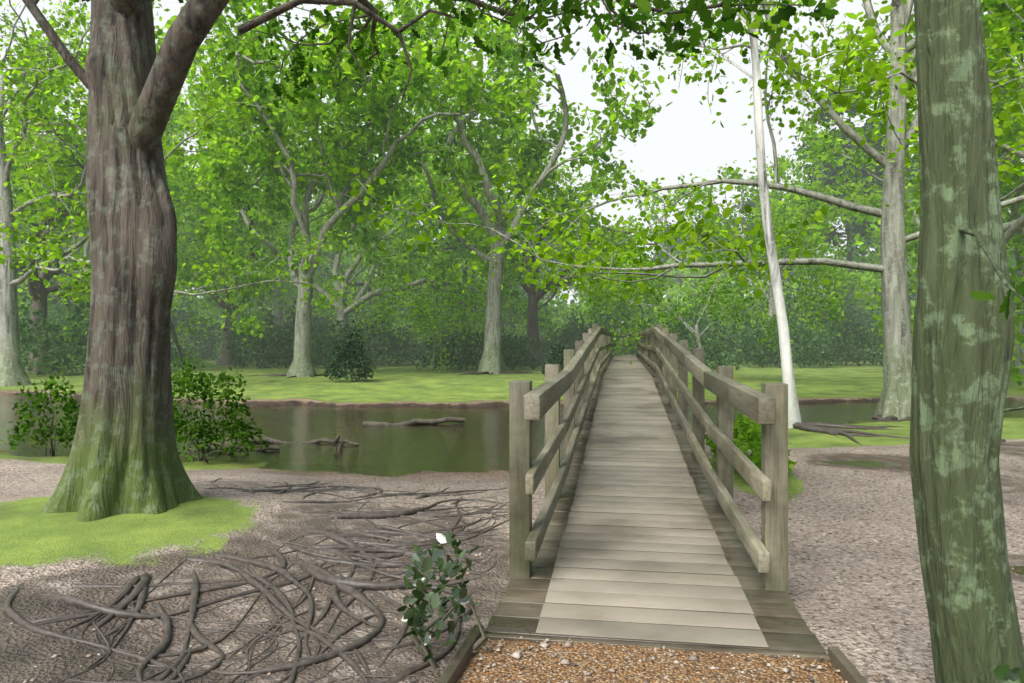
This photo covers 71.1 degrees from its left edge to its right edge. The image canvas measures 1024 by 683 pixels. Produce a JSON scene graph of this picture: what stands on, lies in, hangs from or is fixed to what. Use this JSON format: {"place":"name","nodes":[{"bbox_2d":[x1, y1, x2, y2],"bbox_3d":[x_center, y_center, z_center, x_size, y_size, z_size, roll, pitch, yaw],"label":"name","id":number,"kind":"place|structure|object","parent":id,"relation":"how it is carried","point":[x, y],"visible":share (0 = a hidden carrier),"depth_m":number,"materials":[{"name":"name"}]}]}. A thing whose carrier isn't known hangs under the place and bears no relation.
{"place":"outdoors","nodes":[
{"label":"outdoors","id":0,"kind":"place"},
{"bbox_2d":[17,276,60,359],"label":"tall scrub bush","id":1,"kind":"object","parent":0,"point":[23,285],"depth_m":45.54,"materials":[{"name":"green plant"}]},
{"bbox_2d":[12,183,68,281],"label":"oak tree","id":2,"kind":"object","parent":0,"point":[42,233],"depth_m":54.77,"materials":[{"name":"green plant"}]},
{"bbox_2d":[17,228,81,345],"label":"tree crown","id":3,"kind":"object","parent":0,"point":[24,299],"depth_m":49.80},
{"bbox_2d":[47,227,78,275],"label":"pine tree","id":4,"kind":"object","parent":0,"point":[63,241],"visible":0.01,"depth_m":71.37,"materials":[{"name":"green plant"}]},
{"bbox_2d":[21,227,179,303],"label":"oak tree","id":5,"kind":"object","parent":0,"point":[53,280],"depth_m":51.20,"materials":[{"name":"green plant"}]},
{"bbox_2d":[9,130,238,281],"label":"oak tree","id":6,"kind":"object","parent":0,"point":[20,225],"depth_m":46.06,"materials":[{"name":"green plant"}]},
{"bbox_2d":[172,276,199,310],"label":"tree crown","id":7,"kind":"object","parent":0,"point":[180,299],"depth_m":79.26},
{"bbox_2d":[320,252,353,276],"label":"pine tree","id":8,"kind":"object","parent":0,"point":[333,263],"depth_m":83.37,"materials":[{"name":"green plant"}]},
{"bbox_2d":[322,133,448,293],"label":"oak tree","id":9,"kind":"object","parent":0,"point":[347,260],"depth_m":64.64,"materials":[{"name":"green plant"}]},
{"bbox_2d":[0,351,1023,682],"bbox_3d":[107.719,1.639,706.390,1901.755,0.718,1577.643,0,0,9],"label":"ground","id":10,"kind":"structure","parent":0,"point":[58,553],"depth_m":5.10,"materials":[{"name":"brown soil"}]},
{"bbox_2d":[0,371,80,452],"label":"bush","id":11,"kind":"object","parent":10,"relation":"on","point":[49,384],"depth_m":10.66,"materials":[{"name":"green plant"}]},
{"bbox_2d":[4,87,90,317],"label":"oak tree","id":12,"kind":"object","parent":10,"relation":"on","point":[12,141],"depth_m":48.09,"materials":[{"name":"green plant"}]},
{"bbox_2d":[18,299,81,375],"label":"scrub bush","id":13,"kind":"object","parent":10,"relation":"on","point":[42,334],"depth_m":29.97,"materials":[{"name":"green plant"}]},
{"bbox_2d":[20,304,87,368],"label":"scrub bush","id":14,"kind":"object","parent":10,"relation":"on","point":[64,323],"depth_m":35.70,"materials":[{"name":"green plant"}]},
{"bbox_2d":[19,291,88,355],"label":"tall scrub bush","id":15,"kind":"object","parent":10,"relation":"on","point":[57,310],"visible":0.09,"depth_m":42.52,"materials":[{"name":"green plant"}]},
{"bbox_2d":[46,291,89,373],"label":"scrub bush","id":16,"kind":"object","parent":10,"relation":"on","point":[71,356],"visible":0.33,"depth_m":29.57,"materials":[{"name":"green plant"}]},
{"bbox_2d":[72,274,203,355],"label":"tree","id":17,"kind":"object","parent":10,"relation":"on","point":[188,297],"depth_m":63.28,"materials":[{"name":"green plant"}]},
{"bbox_2d":[0,9,290,371],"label":"oak tree","id":18,"kind":"object","parent":10,"relation":"on","point":[69,160],"depth_m":32.90,"materials":[{"name":"green plant"}]},
{"bbox_2d":[170,331,185,364],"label":"scrub bush","id":19,"kind":"object","parent":10,"relation":"on","point":[174,356],"depth_m":38.91,"materials":[{"name":"green plant"}]},
{"bbox_2d":[0,0,366,386],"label":"grey tree","id":20,"kind":"object","parent":10,"relation":"on","point":[69,80],"depth_m":22.74,"materials":[{"name":"plant"}]},
{"bbox_2d":[170,294,223,359],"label":"bush","id":21,"kind":"object","parent":10,"relation":"on","point":[184,316],"depth_m":51.63,"materials":[{"name":"green plant"}]},
{"bbox_2d":[188,648,209,655],"bbox_3d":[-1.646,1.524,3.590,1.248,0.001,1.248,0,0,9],"label":"twig","id":22,"kind":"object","parent":10,"relation":"on","point":[200,652],"depth_m":3.51,"materials":[{"name":"brown wood"}]},
{"bbox_2d":[63,86,352,365],"bbox_3d":[-15.888,-8.148,41.750,16.642,19.391,23.838,0,0,9],"label":"oak tree","id":23,"kind":"object","parent":10,"relation":"on","point":[284,218],"depth_m":38.15,"materials":[{"name":"green plant"}]},
{"bbox_2d":[171,356,269,462],"bbox_3d":[-4.262,0.962,9.993,1.770,1.521,1.849,0,0,9],"label":"bush","id":24,"kind":"object","parent":10,"relation":"on","point":[185,379],"depth_m":9.81,"materials":[{"name":"green plant"}]},
{"bbox_2d":[197,309,292,359],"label":"tall scrub bush","id":25,"kind":"object","parent":10,"relation":"on","point":[220,337],"depth_m":54.52,"materials":[{"name":"green plant"}]},
{"bbox_2d":[222,313,294,368],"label":"scrub bush","id":26,"kind":"object","parent":10,"relation":"on","point":[270,335],"depth_m":37.53,"materials":[{"name":"green plant"}]},
{"bbox_2d":[188,266,328,356],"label":"tree","id":27,"kind":"object","parent":10,"relation":"on","point":[327,268],"depth_m":63.09,"materials":[{"name":"green plant"}]},
{"bbox_2d":[164,76,393,359],"bbox_3d":[-18.038,-8.405,49.330,18.100,19.864,20.250,0,0,9],"label":"oak tree","id":28,"kind":"object","parent":10,"relation":"on","point":[260,297],"depth_m":45.88,"materials":[{"name":"green plant"}]},
{"bbox_2d":[178,117,381,356],"bbox_3d":[-19.931,-3.660,58.382,14.315,25.310,22.407,0,0,-25],"label":"oak tree","id":29,"kind":"object","parent":10,"relation":"on","point":[214,307],"depth_m":55.32,"materials":[{"name":"green plant"}]},
{"bbox_2d":[255,306,326,355],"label":"tall scrub bush","id":30,"kind":"object","parent":10,"relation":"on","point":[311,327],"visible":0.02,"depth_m":55.05,"materials":[{"name":"green plant"}]},
{"bbox_2d":[174,123,419,356],"bbox_3d":[-21.579,-8.281,67.798,25.778,21.782,28.358,0,0,9],"label":"oak tree","id":31,"kind":"object","parent":10,"relation":"on","point":[214,316],"depth_m":59.95,"materials":[{"name":"green plant"}]},
{"bbox_2d":[260,300,338,364],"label":"scrub bush","id":32,"kind":"object","parent":10,"relation":"on","point":[291,327],"depth_m":43.24,"materials":[{"name":"green plant"}]},
{"bbox_2d":[311,315,375,367],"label":"scrub bush","id":33,"kind":"object","parent":10,"relation":"on","point":[323,343],"depth_m":37.34,"materials":[{"name":"green plant"}]},
{"bbox_2d":[311,278,385,350],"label":"tall scrub bush","id":34,"kind":"object","parent":10,"relation":"on","point":[350,316],"depth_m":57.20,"materials":[{"name":"green plant"}]},
{"bbox_2d":[324,320,376,381],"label":"bush","id":35,"kind":"object","parent":10,"relation":"on","point":[358,359],"depth_m":24.93,"materials":[{"name":"green plant"}]},
{"bbox_2d":[155,0,562,376],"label":"oak tree","id":36,"kind":"object","parent":10,"relation":"on","point":[353,142],"depth_m":27.10,"materials":[{"name":"green plant"}]},
{"bbox_2d":[166,0,562,367],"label":"oak tree","id":37,"kind":"object","parent":10,"relation":"on","point":[419,194],"depth_m":37.47,"materials":[{"name":"green plant"}]},
{"bbox_2d":[315,277,418,355],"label":"tree","id":38,"kind":"object","parent":10,"relation":"on","point":[329,313],"visible":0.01,"depth_m":62.24,"materials":[{"name":"green plant"}]},
{"bbox_2d":[356,320,430,365],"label":"scrub bush","id":39,"kind":"object","parent":10,"relation":"on","point":[394,341],"depth_m":41.46,"materials":[{"name":"green plant"}]},
{"bbox_2d":[236,186,569,355],"bbox_3d":[-9.936,-5.811,57.234,28.099,14.744,17.689,0,0,-23],"label":"oak tree","id":40,"kind":"object","parent":10,"relation":"on","point":[321,284],"depth_m":54.17,"materials":[{"name":"green plant"}]},
{"bbox_2d":[349,277,456,351],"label":"tree","id":41,"kind":"object","parent":10,"relation":"on","point":[375,310],"depth_m":59.52,"materials":[{"name":"green plant"}]},
{"bbox_2d":[365,285,442,355],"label":"tall scrub bush","id":42,"kind":"object","parent":10,"relation":"on","point":[400,312],"visible":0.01,"depth_m":59.68,"materials":[{"name":"green plant"}]},
{"bbox_2d":[189,0,672,373],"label":"oak tree","id":43,"kind":"object","parent":10,"relation":"on","point":[511,55],"depth_m":28.80,"materials":[{"name":"green plant"}]},
{"bbox_2d":[22,0,839,521],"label":"oak","id":44,"kind":"object","parent":10,"relation":"on","point":[124,456],"depth_m":5.50,"materials":[{"name":"plant"}]},
{"bbox_2d":[348,253,516,372],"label":"young tree","id":45,"kind":"object","parent":10,"relation":"on","point":[421,312],"depth_m":32.10,"materials":[{"name":"green plant"}]},
{"bbox_2d":[312,130,561,360],"bbox_3d":[-4.753,-5.014,49.123,17.326,20.602,29.071,0,0,9],"label":"oak tree","id":46,"kind":"object","parent":10,"relation":"on","point":[439,272],"depth_m":42.14,"materials":[{"name":"green plant"}]},
{"bbox_2d":[396,531,486,668],"bbox_3d":[-0.336,1.242,3.335,0.413,0.644,0.587,0,0,-13],"label":"flowering bush","id":47,"kind":"object","parent":10,"relation":"on","point":[412,615],"depth_m":3.29,"materials":[{"name":"green plant"}]},
{"bbox_2d":[401,297,507,359],"bbox_3d":[-4.193,-0.934,53.054,8.362,5.088,8.392,0,0,9],"label":"tall scrub bush","id":48,"kind":"object","parent":10,"relation":"on","point":[421,344],"depth_m":51.33,"materials":[{"name":"green plant"}]},
{"bbox_2d":[371,244,553,357],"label":"tree","id":49,"kind":"object","parent":10,"relation":"on","point":[445,293],"depth_m":57.92,"materials":[{"name":"green plant"}]},
{"bbox_2d":[409,325,547,370],"bbox_3d":[-1.532,0.286,35.687,6.639,2.390,4.768,0,0,9],"label":"scrub bush","id":50,"kind":"object","parent":10,"relation":"on","point":[467,361],"depth_m":34.88,"materials":[{"name":"green plant"}]},
{"bbox_2d":[0,371,1023,682],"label":"tree roots","id":51,"kind":"object","parent":10,"relation":"on","point":[352,587],"visible":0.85,"depth_m":4.05,"materials":[{"name":"brown wood"}]},
{"bbox_2d":[476,284,547,354],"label":"tall scrub bush","id":52,"kind":"object","parent":10,"relation":"on","point":[510,321],"depth_m":55.36,"materials":[{"name":"green plant"}]},
{"bbox_2d":[9,468,1023,682],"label":"ground pebbles","id":53,"kind":"object","parent":10,"relation":"on","point":[565,660],"visible":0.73,"depth_m":3.72,"materials":[{"name":"grey gravel"}]},
{"bbox_2d":[502,334,551,361],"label":"scrub bush","id":54,"kind":"object","parent":10,"relation":"on","point":[543,347],"depth_m":45.80,"materials":[{"name":"green plant"}]},
{"bbox_2d":[541,340,567,375],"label":"bush","id":55,"kind":"object","parent":10,"relation":"on","point":[556,353],"depth_m":26.97,"materials":[{"name":"green plant"}]},
{"bbox_2d":[539,293,587,354],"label":"tall scrub bush","id":56,"kind":"object","parent":10,"relation":"on","point":[557,309],"depth_m":58.21,"materials":[{"name":"green plant"}]},
{"bbox_2d":[406,97,722,365],"bbox_3d":[2.659,-6.427,39.995,19.823,16.298,20.396,0,0,9],"label":"oak tree","id":57,"kind":"object","parent":10,"relation":"on","point":[542,153],"depth_m":39.02,"materials":[{"name":"green plant"}]},
{"bbox_2d":[544,308,596,361],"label":"scrub bush","id":58,"kind":"object","parent":10,"relation":"on","point":[563,336],"depth_m":45.10,"materials":[{"name":"green plant"}]},
{"bbox_2d":[556,308,636,354],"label":"scrub bush","id":59,"kind":"object","parent":10,"relation":"on","point":[614,331],"depth_m":45.36,"materials":[{"name":"green plant"}]},
{"bbox_2d":[569,303,635,354],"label":"tall scrub bush","id":60,"kind":"object","parent":10,"relation":"on","point":[608,327],"depth_m":55.10,"materials":[{"name":"green plant"}]},
{"bbox_2d":[546,258,688,354],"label":"tree","id":61,"kind":"object","parent":10,"relation":"on","point":[574,304],"depth_m":58.69,"materials":[{"name":"green plant"}]},
{"bbox_2d":[584,178,707,309],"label":"oak tree","id":62,"kind":"object","parent":10,"relation":"on","point":[676,272],"depth_m":93.67,"materials":[{"name":"green plant"}]},
{"bbox_2d":[509,324,787,592],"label":"bridge posts","id":63,"kind":"object","parent":10,"relation":"on","point":[774,470],"visible":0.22,"depth_m":4.28,"materials":[{"name":"wood"}]},
{"bbox_2d":[524,327,775,572],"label":"bridge railings","id":64,"kind":"object","parent":63,"relation":"attached to","point":[756,406],"visible":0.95,"depth_m":5.29,"materials":[{"name":"wood"}]},
{"bbox_2d":[457,640,844,682],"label":"path gravel","id":65,"kind":"structure","parent":10,"relation":"on","point":[607,656],"depth_m":3.15,"materials":[{"name":"brown gravel"}]},
{"bbox_2d":[436,625,867,682],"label":"path edging","id":66,"kind":"object","parent":10,"relation":"on","point":[836,658],"visible":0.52,"depth_m":3.26,"materials":[{"name":"brown wood"}]},
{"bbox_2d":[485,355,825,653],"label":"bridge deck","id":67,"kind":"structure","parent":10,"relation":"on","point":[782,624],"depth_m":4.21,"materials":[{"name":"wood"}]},
{"bbox_2d":[296,0,1023,418],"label":"grey tree","id":68,"kind":"object","parent":10,"relation":"on","point":[687,228],"depth_m":15.73,"materials":[{"name":"plant"}]},
{"bbox_2d":[637,281,730,353],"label":"tree","id":69,"kind":"object","parent":10,"relation":"on","point":[671,292],"visible":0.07,"depth_m":74.38,"materials":[{"name":"green plant"}]},
{"bbox_2d":[634,312,740,369],"bbox_3d":[8.501,-0.135,35.754,5.347,3.202,7.000,0,0,9],"label":"scrub bush","id":70,"kind":"object","parent":10,"relation":"on","point":[716,350],"depth_m":34.81,"materials":[{"name":"green plant"}]},
{"bbox_2d":[668,294,740,339],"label":"tree","id":71,"kind":"object","parent":10,"relation":"on","point":[711,315],"visible":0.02,"depth_m":74.00,"materials":[{"name":"green plant"}]},
{"bbox_2d":[665,288,746,356],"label":"tall scrub bush","id":72,"kind":"object","parent":10,"relation":"on","point":[694,311],"depth_m":54.05,"materials":[{"name":"green plant"}]},
{"bbox_2d":[563,206,866,366],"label":"young tree","id":73,"kind":"object","parent":10,"relation":"on","point":[726,291],"depth_m":24.34,"materials":[{"name":"green plant"}]},
{"bbox_2d":[675,265,803,346],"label":"tree","id":74,"kind":"object","parent":10,"relation":"on","point":[687,270],"depth_m":75.07,"materials":[{"name":"green plant"}]},
{"bbox_2d":[714,313,779,365],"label":"scrub bush","id":75,"kind":"object","parent":10,"relation":"on","point":[730,349],"depth_m":42.32,"materials":[{"name":"green plant"}]},
{"bbox_2d":[705,414,796,471],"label":"fern bush","id":76,"kind":"object","parent":10,"relation":"on","point":[746,430],"depth_m":7.90,"materials":[{"name":"green plant"}]},
{"bbox_2d":[592,0,915,428],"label":"birch tree","id":77,"kind":"object","parent":10,"relation":"on","point":[785,350],"depth_m":12.59,"materials":[{"name":"plant"}]},
{"bbox_2d":[702,278,814,358],"bbox_3d":[17.140,-1.482,51.431,8.872,6.152,9.751,0,0,9],"label":"tall scrub bush","id":78,"kind":"object","parent":10,"relation":"on","point":[794,315],"depth_m":50.96,"materials":[{"name":"green plant"}]},
{"bbox_2d":[682,103,872,363],"bbox_3d":[16.555,-6.220,44.305,11.750,15.462,18.450,0,0,9],"label":"oak tree","id":79,"kind":"object","parent":10,"relation":"on","point":[784,165],"depth_m":41.89,"materials":[{"name":"green plant"}]},
{"bbox_2d":[733,317,843,368],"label":"scrub bush","id":80,"kind":"object","parent":10,"relation":"on","point":[758,353],"depth_m":37.83,"materials":[{"name":"green plant"}]},
{"bbox_2d":[736,250,912,354],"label":"tree","id":81,"kind":"object","parent":10,"relation":"on","point":[840,257],"visible":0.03,"depth_m":64.59,"materials":[{"name":"green plant"}]},
{"bbox_2d":[782,274,872,360],"bbox_3d":[21.767,-2.020,50.879,7.519,6.915,7.952,0,0,9],"label":"tall scrub bush","id":82,"kind":"object","parent":10,"relation":"on","point":[846,298],"depth_m":49.67,"materials":[{"name":"green plant"}]},
{"bbox_2d":[791,311,882,365],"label":"scrub bush","id":83,"kind":"object","parent":10,"relation":"on","point":[862,339],"depth_m":41.01,"materials":[{"name":"green plant"}]},
{"bbox_2d":[812,300,882,359],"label":"tall scrub bush","id":84,"kind":"object","parent":10,"relation":"on","point":[865,316],"depth_m":51.57,"materials":[{"name":"green plant"}]},
{"bbox_2d":[824,460,901,466],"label":"puddle water","id":85,"kind":"structure","parent":10,"relation":"on","point":[861,463],"depth_m":8.95,"materials":[{"name":"brown liquid"}]},
{"bbox_2d":[834,242,917,351],"bbox_3d":[31.589,-3.522,60.907,11.914,10.738,15.693,0,0,-21],"label":"foliage","id":86,"kind":"object","parent":10,"relation":"on","point":[875,306],"depth_m":59.05,"materials":[{"name":"green plant"}]},
{"bbox_2d":[862,310,914,360],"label":"tall scrub bush","id":87,"kind":"object","parent":10,"relation":"on","point":[912,319],"visible":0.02,"depth_m":50.57,"materials":[{"name":"green plant"}]},
{"bbox_2d":[788,2,1023,390],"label":"oak tree","id":88,"kind":"object","parent":10,"relation":"on","point":[1004,188],"depth_m":31.20,"materials":[{"name":"green plant"}]},
{"bbox_2d":[806,162,1014,326],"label":"oak tree","id":89,"kind":"object","parent":10,"relation":"on","point":[872,256],"depth_m":57.90,"materials":[{"name":"green plant"}]},
{"bbox_2d":[909,0,1023,682],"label":"tree","id":90,"kind":"object","parent":10,"relation":"on","point":[963,346],"depth_m":2.74,"materials":[{"name":"green plant"}]},
{"bbox_2d":[993,665,1023,682],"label":"holly bush","id":91,"kind":"object","parent":10,"relation":"on","point":[1004,672],"visible":1,"depth_m":2.46,"materials":[{"name":"green plant"}]},
{"bbox_2d":[1010,566,1023,574],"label":"grass patch","id":92,"kind":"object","parent":10,"relation":"on","point":[1018,569],"depth_m":4.79,"materials":[{"name":"green plant"}]},
{"bbox_2d":[0,394,1023,476],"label":"stream water","id":93,"kind":"structure","parent":0,"point":[477,440],"depth_m":12.87,"materials":[{"name":"green liquid"}]},
{"bbox_2d":[190,417,464,454],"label":"fallen logs","id":94,"kind":"object","parent":93,"relation":"on","point":[407,422],"visible":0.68,"depth_m":11.79,"materials":[{"name":"brown wood"}]},
{"bbox_2d":[0,0,1023,328],"label":"sky","id":95,"kind":"structure","parent":0,"point":[683,139],"materials":[{"name":"white"}]},
{"bbox_2d":[517,222,576,304],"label":"pine tree","id":96,"kind":"object","parent":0,"point":[552,259],"depth_m":83.38,"materials":[{"name":"green plant"}]},
{"bbox_2d":[524,291,584,330],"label":"tree","id":97,"kind":"object","parent":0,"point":[555,300],"visible":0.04,"depth_m":85.05,"materials":[{"name":"green plant"}]},
{"bbox_2d":[540,226,632,310],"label":"oak tree","id":98,"kind":"object","parent":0,"point":[576,296],"depth_m":85.83,"materials":[{"name":"green plant"}]},
{"bbox_2d":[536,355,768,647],"bbox_3d":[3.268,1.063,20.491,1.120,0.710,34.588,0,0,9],"label":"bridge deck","id":99,"kind":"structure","parent":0,"point":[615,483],"depth_m":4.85,"materials":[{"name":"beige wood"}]},
{"bbox_2d":[638,220,706,295],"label":"pine tree","id":100,"kind":"object","parent":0,"point":[667,249],"depth_m":100.59,"materials":[{"name":"green plant"}]},
{"bbox_2d":[673,203,722,286],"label":"pine tree","id":101,"kind":"object","parent":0,"point":[680,279],"depth_m":101.30,"materials":[{"name":"green plant"}]},
{"bbox_2d":[718,191,823,311],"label":"pine tree","id":102,"kind":"object","parent":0,"point":[751,203],"depth_m":86.95,"materials":[{"name":"green plant"}]},
{"bbox_2d":[792,268,827,351],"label":"tree","id":103,"kind":"object","parent":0,"point":[814,293],"depth_m":83.35,"materials":[{"name":"green plant"}]},
{"bbox_2d":[781,233,870,291],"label":"oak tree","id":104,"kind":"object","parent":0,"point":[837,257],"depth_m":95.54,"materials":[{"name":"green plant"}]},
{"bbox_2d":[774,82,908,347],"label":"oak tree","id":105,"kind":"object","parent":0,"point":[877,172],"depth_m":58.44,"materials":[{"name":"green plant"}]},
{"bbox_2d":[673,0,1023,213],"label":"grey tree","id":106,"kind":"object","parent":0,"point":[878,71],"depth_m":12.61,"materials":[{"name":"plant"}]},
{"bbox_2d":[865,265,917,308],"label":"tree","id":107,"kind":"object","parent":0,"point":[881,297],"visible":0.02,"depth_m":64.46,"materials":[{"name":"green plant"}]},
{"bbox_2d":[829,0,1023,242],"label":"oak tree","id":108,"kind":"object","parent":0,"point":[1001,7],"depth_m":24.11,"materials":[{"name":"green plant"}]},
{"bbox_2d":[830,166,1023,264],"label":"oak tree","id":109,"kind":"object","parent":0,"point":[869,234],"depth_m":48.16,"materials":[{"name":"green plant"}]},
{"bbox_2d":[872,142,1007,255],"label":"pine tree","id":110,"kind":"object","parent":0,"point":[915,170],"depth_m":61.15,"materials":[{"name":"green plant"}]},
{"bbox_2d":[1001,138,1023,222],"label":"oak tree","id":111,"kind":"object","parent":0,"point":[1012,183],"visible":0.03,"depth_m":43.29,"materials":[{"name":"green plant"}]},
{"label":"tree stems","id":112,"kind":"object","parent":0,"visible":0},
{"bbox_2d":[908,271,916,314],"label":"tree foliage","id":113,"kind":"object","parent":112,"relation":"attached to","point":[910,298],"depth_m":61.90,"materials":[{"name":"green plant"}]}
]}

